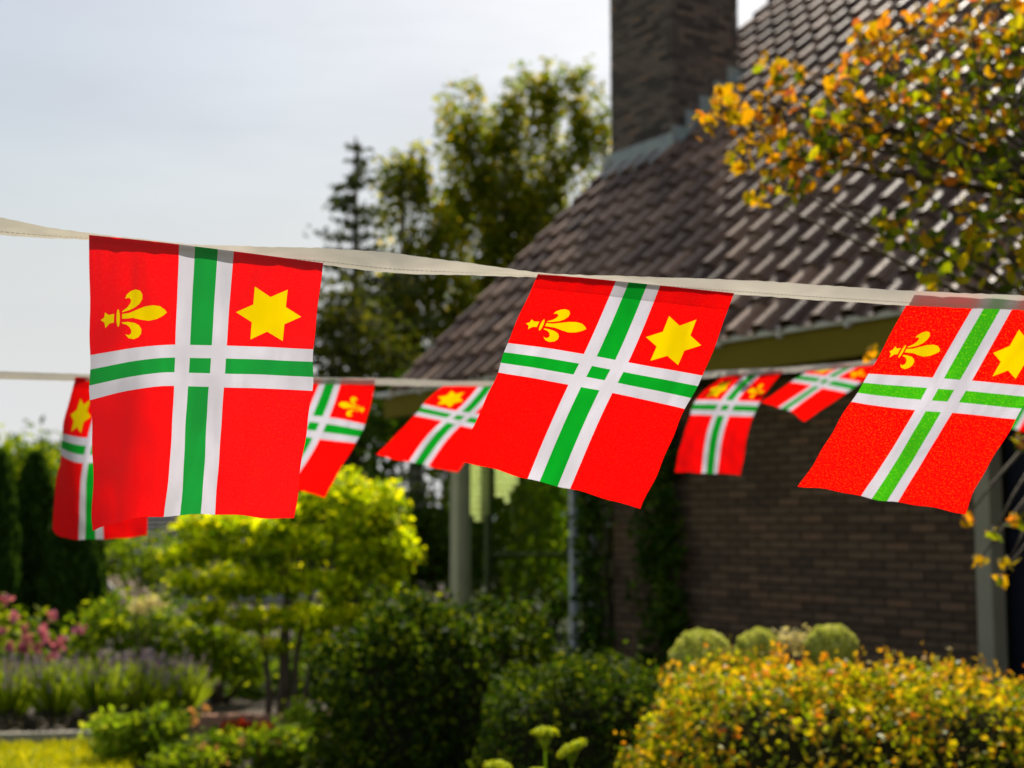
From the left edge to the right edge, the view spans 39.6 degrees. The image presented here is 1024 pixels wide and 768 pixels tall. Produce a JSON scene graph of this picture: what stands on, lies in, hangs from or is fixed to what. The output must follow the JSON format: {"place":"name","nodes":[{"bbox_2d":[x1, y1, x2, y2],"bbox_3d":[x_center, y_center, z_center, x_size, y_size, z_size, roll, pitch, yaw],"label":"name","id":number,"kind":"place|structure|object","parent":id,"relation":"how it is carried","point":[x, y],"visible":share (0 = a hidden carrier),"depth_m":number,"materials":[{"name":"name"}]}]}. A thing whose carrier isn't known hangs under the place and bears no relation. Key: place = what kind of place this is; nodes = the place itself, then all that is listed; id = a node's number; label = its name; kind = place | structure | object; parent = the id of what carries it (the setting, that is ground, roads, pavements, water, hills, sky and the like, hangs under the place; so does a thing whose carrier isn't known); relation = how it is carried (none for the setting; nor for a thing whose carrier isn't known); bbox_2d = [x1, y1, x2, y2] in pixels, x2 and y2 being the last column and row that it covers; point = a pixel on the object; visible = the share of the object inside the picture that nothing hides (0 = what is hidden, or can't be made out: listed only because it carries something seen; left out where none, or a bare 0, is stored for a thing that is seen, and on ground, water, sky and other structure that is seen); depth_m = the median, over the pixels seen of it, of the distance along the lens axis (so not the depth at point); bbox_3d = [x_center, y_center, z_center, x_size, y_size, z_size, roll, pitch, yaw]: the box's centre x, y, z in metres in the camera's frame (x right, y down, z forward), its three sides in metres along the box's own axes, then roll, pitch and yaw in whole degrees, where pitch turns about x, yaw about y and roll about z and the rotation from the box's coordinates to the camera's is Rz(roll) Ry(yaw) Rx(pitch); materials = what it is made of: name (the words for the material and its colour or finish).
{"place":"outdoors","nodes":[
{"label":"outdoors","id":0,"kind":"place"},
{"bbox_2d":[0,736,139,767],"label":"lawn","id":1,"kind":"structure","parent":0,"point":[59,754],"depth_m":9.71,"materials":[{"name":"green plant"}]},
{"bbox_2d":[78,705,140,761],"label":"leafy plant","id":2,"kind":"object","parent":1,"relation":"on","point":[109,738],"visible":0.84,"depth_m":9.56,"materials":[{"name":"green plant"}]},
{"bbox_2d":[107,575,148,611],"bbox_3d":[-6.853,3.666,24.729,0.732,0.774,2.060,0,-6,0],"label":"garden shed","id":3,"kind":"structure","parent":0,"point":[121,602],"depth_m":24.31,"materials":[{"name":"grey wood"}]},
{"bbox_2d":[0,537,678,767],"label":"ground","id":4,"kind":"structure","parent":0,"point":[247,705],"depth_m":12.93,"materials":[{"name":"soil"}]},
{"bbox_2d":[0,448,22,663],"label":"conifer","id":5,"kind":"object","parent":4,"relation":"on","point":[10,549],"visible":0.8,"depth_m":15.20,"materials":[{"name":"green plant"}]},
{"bbox_2d":[0,651,49,731],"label":"lavender plant","id":6,"kind":"object","parent":4,"relation":"on","point":[15,707],"visible":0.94,"depth_m":10.82,"materials":[{"name":"green plant"}]},
{"bbox_2d":[0,419,61,491],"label":"leafy tree","id":7,"kind":"object","parent":4,"relation":"on","point":[17,459],"visible":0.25,"depth_m":21.92,"materials":[{"name":"green plant"}]},
{"bbox_2d":[15,448,54,666],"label":"conifer","id":8,"kind":"object","parent":4,"relation":"on","point":[35,493],"visible":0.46,"depth_m":15.93,"materials":[{"name":"green plant"}]},
{"bbox_2d":[0,593,86,706],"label":"rose bush","id":9,"kind":"object","parent":4,"relation":"on","point":[25,646],"visible":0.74,"depth_m":11.98,"materials":[{"name":"pink plant"}]},
{"bbox_2d":[0,730,92,744],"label":"bed edging","id":10,"kind":"object","parent":4,"relation":"on","point":[39,736],"visible":0.27,"depth_m":10.38,"materials":[{"name":"grey stone"}]},
{"bbox_2d":[4,647,94,730],"bbox_3d":[-3.537,2.365,10.969,0.695,0.666,0.755,-4,-7,36],"label":"lavender plant","id":11,"kind":"object","parent":4,"relation":"on","point":[53,707],"visible":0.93,"depth_m":10.87,"materials":[{"name":"green plant"}]},
{"bbox_2d":[33,507,110,669],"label":"conifer","id":12,"kind":"object","parent":4,"relation":"on","point":[73,575],"visible":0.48,"depth_m":15.61,"materials":[{"name":"green plant"}]},
{"bbox_2d":[53,646,151,729],"bbox_3d":[-3.181,2.363,11.041,0.761,0.670,0.736,0,-6,0],"label":"lavender plant","id":13,"kind":"object","parent":4,"relation":"on","point":[103,694],"visible":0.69,"depth_m":10.93,"materials":[{"name":"green plant"}]},
{"bbox_2d":[49,585,210,685],"bbox_3d":[-3.374,2.344,12.719,1.455,1.091,0.913,0,-6,0],"label":"shrub","id":14,"kind":"object","parent":4,"relation":"on","point":[111,622],"visible":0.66,"depth_m":12.63,"materials":[{"name":"green plant"}]},
{"bbox_2d":[93,647,190,718],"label":"lavender plant","id":15,"kind":"object","parent":4,"relation":"on","point":[145,694],"visible":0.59,"depth_m":11.11,"materials":[{"name":"green plant"}]},
{"bbox_2d":[126,590,170,659],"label":"hydrangea","id":16,"kind":"object","parent":4,"relation":"on","point":[138,607],"visible":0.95,"depth_m":12.28,"materials":[{"name":"beige plant"}]},
{"bbox_2d":[117,703,184,763],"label":"leafy plant","id":17,"kind":"object","parent":4,"relation":"on","point":[151,734],"visible":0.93,"depth_m":9.56,"materials":[{"name":"green plant"}]},
{"bbox_2d":[105,519,207,636],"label":"leafy tree","id":18,"kind":"object","parent":4,"relation":"on","point":[144,566],"visible":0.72,"depth_m":19.77,"materials":[{"name":"green plant"}]},
{"bbox_2d":[134,701,200,751],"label":"leafy plant","id":19,"kind":"object","parent":4,"relation":"on","point":[182,720],"visible":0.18,"depth_m":10.10,"materials":[{"name":"green plant"}]},
{"bbox_2d":[138,737,228,767],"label":"leafy plant","id":20,"kind":"object","parent":4,"relation":"on","point":[196,758],"visible":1,"depth_m":9.03,"materials":[{"name":"green plant"}]},
{"bbox_2d":[151,652,221,713],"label":"lavender plant","id":21,"kind":"object","parent":4,"relation":"on","point":[188,692],"visible":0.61,"depth_m":11.23,"materials":[{"name":"green plant"}]},
{"bbox_2d":[162,723,249,767],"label":"leafy plant","id":22,"kind":"object","parent":4,"relation":"on","point":[227,742],"visible":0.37,"depth_m":9.36,"materials":[{"name":"green plant"}]},
{"bbox_2d":[113,516,331,601],"bbox_3d":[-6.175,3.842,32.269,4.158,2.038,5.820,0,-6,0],"label":"neighbour house","id":23,"kind":"structure","parent":4,"relation":"on","point":[154,523],"depth_m":29.78,"materials":[{"name":"white paint"}]},
{"bbox_2d":[136,571,160,599],"bbox_3d":[-7.594,4.259,29.690,0.500,0.700,0.050,0,-6,0],"label":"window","id":24,"kind":"structure","parent":23,"relation":"in","point":[145,581],"depth_m":29.67,"materials":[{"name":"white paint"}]},
{"bbox_2d":[208,572,232,600],"bbox_3d":[-6.094,4.259,29.690,0.500,0.700,0.050,0,-6,0],"label":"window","id":25,"kind":"structure","parent":23,"relation":"in","point":[210,597],"depth_m":29.65,"materials":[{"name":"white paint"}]},
{"bbox_2d":[119,713,330,730],"bbox_3d":[-2.242,2.637,11.096,1.670,0.134,0.113,0,-6,0],"label":"brick edging","id":26,"kind":"object","parent":4,"relation":"on","point":[216,719],"visible":0.2,"depth_m":11.05,"materials":[{"name":"brown brick"}]},
{"bbox_2d":[187,704,281,767],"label":"apricot flower","id":27,"kind":"object","parent":4,"relation":"on","point":[205,708],"visible":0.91,"depth_m":9.22,"materials":[{"name":"orange plant"}]},
{"bbox_2d":[172,593,304,703],"bbox_3d":[-2.516,2.377,12.794,1.302,1.031,0.764,0,-6,0],"label":"shrub","id":28,"kind":"object","parent":4,"relation":"on","point":[231,652],"visible":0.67,"depth_m":12.73,"materials":[{"name":"green plant"}]},
{"bbox_2d":[204,714,274,738],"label":"red flower","id":29,"kind":"object","parent":4,"relation":"on","point":[241,723],"visible":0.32,"depth_m":10.05,"materials":[{"name":"brown plant"}]},
{"bbox_2d":[167,643,326,699],"bbox_3d":[-2.369,2.722,13.425,2.286,0.571,1.082,0,-6,0],"label":"shrub","id":30,"kind":"object","parent":4,"relation":"on","point":[254,693],"visible":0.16,"depth_m":13.22,"materials":[{"name":"green plant"}]},
{"bbox_2d":[234,715,324,767],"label":"leafy plant","id":31,"kind":"object","parent":4,"relation":"on","point":[287,753],"visible":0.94,"depth_m":9.22,"materials":[{"name":"green plant"}]},
{"bbox_2d":[149,465,426,713],"bbox_3d":[-1.799,1.698,11.482,2.234,2.092,1.051,0,-6,0],"label":"golden tree","id":32,"kind":"object","parent":4,"relation":"on","point":[369,512],"visible":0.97,"depth_m":11.36,"materials":[{"name":"green plant"}]},
{"bbox_2d":[1,415,579,578],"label":"distant wood","id":33,"kind":"object","parent":4,"relation":"on","point":[111,568],"depth_m":43.25,"materials":[{"name":"green plant"}]},
{"bbox_2d":[221,362,366,640],"bbox_3d":[-2.872,1.625,19.910,2.402,3.918,1.630,0,-6,0],"label":"leafy tree","id":34,"kind":"object","parent":4,"relation":"on","point":[322,565],"visible":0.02,"depth_m":19.73,"materials":[{"name":"green plant"}]},
{"bbox_2d":[278,694,330,753],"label":"leafy plant","id":35,"kind":"object","parent":4,"relation":"on","point":[299,713],"visible":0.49,"depth_m":9.98,"materials":[{"name":"green plant"}]},
{"bbox_2d":[290,588,408,693],"bbox_3d":[-1.433,2.271,12.215,1.148,1.117,0.798,-1,-6,15],"label":"shrub","id":36,"kind":"object","parent":4,"relation":"on","point":[303,659],"visible":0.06,"depth_m":12.20,"materials":[{"name":"green plant"}]},
{"bbox_2d":[313,266,422,604],"bbox_3d":[-1.948,0.847,18.912,2.324,5.252,1.795,0,-6,0],"label":"leafy tree","id":37,"kind":"object","parent":4,"relation":"on","point":[334,367],"visible":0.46,"depth_m":19.02,"materials":[{"name":"green plant"}]},
{"bbox_2d":[303,137,449,625],"bbox_3d":[-2.195,-0.025,21.195,2.980,7.427,2.838,-6,-8,44],"label":"spruce tree","id":38,"kind":"object","parent":4,"relation":"on","point":[354,183],"visible":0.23,"depth_m":21.22,"materials":[{"name":"green plant"}]},
{"bbox_2d":[333,362,511,636],"bbox_3d":[-1.165,1.536,17.961,2.324,3.708,1.645,0,-6,0],"label":"leafy tree","id":39,"kind":"object","parent":4,"relation":"on","point":[431,571],"visible":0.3,"depth_m":17.77,"materials":[{"name":"green plant"}]},
{"bbox_2d":[361,137,484,592],"bbox_3d":[-1.413,-0.105,22.626,2.236,7.888,1.337,0,-6,0],"label":"birch tree","id":40,"kind":"object","parent":4,"relation":"on","point":[415,185],"visible":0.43,"depth_m":22.71,"materials":[{"name":"green plant"}]},
{"bbox_2d":[300,572,563,767],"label":"dark shrub","id":41,"kind":"object","parent":4,"relation":"on","point":[397,698],"visible":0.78,"depth_m":7.73,"materials":[{"name":"green plant"}]},
{"bbox_2d":[429,465,581,617],"bbox_3d":[-0.053,1.769,18.794,2.411,3.403,1.795,0,-6,0],"label":"leafy tree","id":42,"kind":"object","parent":4,"relation":"on","point":[517,578],"visible":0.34,"depth_m":18.73,"materials":[{"name":"green plant"}]},
{"bbox_2d":[424,53,611,607],"bbox_3d":[0.174,-0.862,24.194,3.384,9.699,1.236,0,-6,0],"label":"birch tree","id":43,"kind":"object","parent":4,"relation":"on","point":[527,215],"visible":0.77,"depth_m":24.36,"materials":[{"name":"green plant"}]},
{"bbox_2d":[483,725,587,767],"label":"sedum plant","id":44,"kind":"object","parent":4,"relation":"on","point":[570,748],"visible":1,"depth_m":5.42,"materials":[{"name":"green plant"}]},
{"bbox_2d":[493,469,581,636],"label":"leafy tree","id":45,"kind":"object","parent":4,"relation":"on","point":[561,615],"visible":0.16,"depth_m":20.70,"materials":[{"name":"green plant"}]},
{"bbox_2d":[466,634,700,767],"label":"hedge","id":46,"kind":"object","parent":4,"relation":"on","point":[595,705],"visible":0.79,"depth_m":6.86,"materials":[{"name":"green plant"}]},
{"bbox_2d":[558,490,617,662],"bbox_3d":[0.587,1.511,12.032,0.323,2.713,0.885,4,-7,-32],"label":"climbing plant","id":47,"kind":"object","parent":4,"relation":"on","point":[586,520],"visible":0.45,"depth_m":12.01,"materials":[{"name":"green plant"}]},
{"bbox_2d":[624,437,711,701],"bbox_3d":[1.161,1.469,11.172,0.299,2.729,1.265,4,-7,-33],"label":"climbing plant","id":48,"kind":"object","parent":4,"relation":"on","point":[667,620],"visible":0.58,"depth_m":11.22,"materials":[{"name":"green plant"}]},
{"bbox_2d":[668,627,732,714],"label":"round shrub","id":49,"kind":"object","parent":4,"relation":"on","point":[712,639],"visible":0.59,"depth_m":7.17,"materials":[{"name":"green plant"}]},
{"bbox_2d":[733,627,784,702],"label":"round shrub","id":50,"kind":"object","parent":4,"relation":"on","point":[751,638],"visible":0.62,"depth_m":7.28,"materials":[{"name":"green plant"}]},
{"bbox_2d":[770,624,815,668],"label":"hydrangea","id":51,"kind":"object","parent":4,"relation":"on","point":[789,640],"visible":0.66,"depth_m":7.29,"materials":[{"name":"beige plant"}]},
{"bbox_2d":[614,635,1023,767],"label":"golden hedge","id":52,"kind":"object","parent":4,"relation":"on","point":[806,715],"visible":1,"depth_m":5.94,"materials":[{"name":"yellow plant"}]},
{"bbox_2d":[803,624,858,681],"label":"round shrub","id":53,"kind":"object","parent":4,"relation":"on","point":[844,641],"visible":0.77,"depth_m":7.12,"materials":[{"name":"green plant"}]},
{"bbox_2d":[689,0,1023,589],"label":"autumn tree","id":54,"kind":"object","parent":4,"relation":"on","point":[991,161],"visible":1,"depth_m":5.86,"materials":[{"name":"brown plant"}]},
{"bbox_2d":[0,0,767,519],"label":"sky","id":55,"kind":"structure","parent":0,"point":[199,122],"materials":[{"name":"white"}]},
{"bbox_2d":[0,217,1023,310],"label":"bunting ribbon","id":56,"kind":"object","parent":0,"point":[381,261],"visible":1,"depth_m":2.03,"materials":[{"name":"grey fabric"}]},
{"bbox_2d":[89,235,322,530],"bbox_3d":[-0.426,0.010,1.947,0.304,0.381,0.177,2,-6,-16],"label":"flag","id":57,"kind":"object","parent":56,"relation":"hanging from","point":[201,378],"visible":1,"depth_m":1.92,"materials":[{"name":"red fabric"}]},
{"bbox_2d":[462,275,733,508],"bbox_3d":[0.124,0.022,2.146,0.350,0.328,0.248,2,-6,-17],"label":"flag","id":58,"kind":"object","parent":56,"relation":"hanging from","point":[594,386],"visible":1,"depth_m":2.12,"materials":[{"name":"red fabric"}]},
{"bbox_2d":[798,306,1023,513],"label":"flag","id":59,"kind":"object","parent":56,"relation":"hanging from","point":[928,417],"visible":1,"depth_m":2.29,"materials":[{"name":"red fabric"}]},
{"bbox_2d":[378,0,1023,713],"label":"brick house","id":60,"kind":"structure","parent":0,"point":[774,548],"depth_m":11.00,"materials":[{"name":"brown brick"}]},
{"bbox_2d":[0,360,876,385],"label":"bunting ribbon","id":61,"kind":"object","parent":60,"relation":"attached to","point":[71,377],"visible":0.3,"depth_m":4.17,"materials":[{"name":"grey fabric"}]},
{"bbox_2d":[52,377,147,539],"bbox_3d":[-1.044,0.190,3.611,0.139,0.411,0.312,-5,-7,39],"label":"flag","id":62,"kind":"object","parent":61,"relation":"hanging from","point":[72,515],"visible":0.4,"depth_m":3.59,"materials":[{"name":"red fabric"}]},
{"bbox_2d":[299,379,374,497],"bbox_3d":[-0.597,0.155,4.082,0.317,0.336,0.315,5,-7,-40],"label":"flag","id":63,"kind":"object","parent":61,"relation":"hanging from","point":[337,415],"visible":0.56,"depth_m":4.08,"materials":[{"name":"red fabric"}]},
{"bbox_2d":[376,386,491,471],"bbox_3d":[-0.178,0.133,4.490,0.344,0.274,0.386,4,-7,-38],"label":"flag","id":64,"kind":"object","parent":61,"relation":"hanging from","point":[435,431],"visible":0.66,"depth_m":4.49,"materials":[{"name":"red fabric"}]},
{"bbox_2d":[675,371,779,474],"bbox_3d":[0.813,0.140,5.230,0.355,0.379,0.263,4,-7,-38],"label":"flag","id":65,"kind":"object","parent":61,"relation":"hanging from","point":[723,409],"visible":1,"depth_m":5.28,"materials":[{"name":"red fabric"}]},
{"bbox_2d":[762,363,873,420],"bbox_3d":[1.221,0.026,5.698,0.335,0.210,0.449,4,-7,-34],"label":"flag","id":66,"kind":"object","parent":61,"relation":"hanging from","point":[805,396],"visible":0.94,"depth_m":5.73,"materials":[{"name":"red fabric"}]},
{"bbox_2d":[1012,406,1023,431],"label":"flag","id":67,"kind":"object","parent":61,"relation":"hanging from","point":[1018,424],"visible":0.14,"depth_m":6.59,"materials":[{"name":"red fabric"}]},
{"bbox_2d":[471,464,488,522],"bbox_3d":[-0.329,0.923,14.310,0.218,0.940,0.053,4,-7,-33],"label":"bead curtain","id":68,"kind":"object","parent":60,"relation":"hanging from","point":[481,493],"visible":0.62,"depth_m":14.29,"materials":[{"name":"green glass"}]},
{"bbox_2d":[495,469,517,502],"bbox_3d":[-0.055,0.848,14.497,0.272,0.754,0.054,4,-7,-33],"label":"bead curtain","id":69,"kind":"object","parent":60,"relation":"hanging from","point":[506,481],"visible":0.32,"depth_m":14.46,"materials":[{"name":"green glass"}]},
{"bbox_2d":[484,467,585,659],"bbox_3d":[0.160,1.699,14.632,1.465,2.700,0.070,4,-7,-33],"label":"window","id":70,"kind":"structure","parent":60,"relation":"in","point":[488,519],"depth_m":14.37,"materials":[{"name":"green paint"}]},
{"bbox_2d":[563,489,597,685],"bbox_3d":[0.217,1.544,13.071,0.080,2.700,2.500,4,-7,-33],"label":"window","id":71,"kind":"structure","parent":60,"relation":"in","point":[574,606],"depth_m":12.52,"materials":[{"name":"grey paint"}]},
{"bbox_2d":[1006,428,1023,689],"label":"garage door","id":72,"kind":"structure","parent":60,"relation":"in","point":[1015,472],"depth_m":8.78,"materials":[{"name":"black paint"}]}
]}

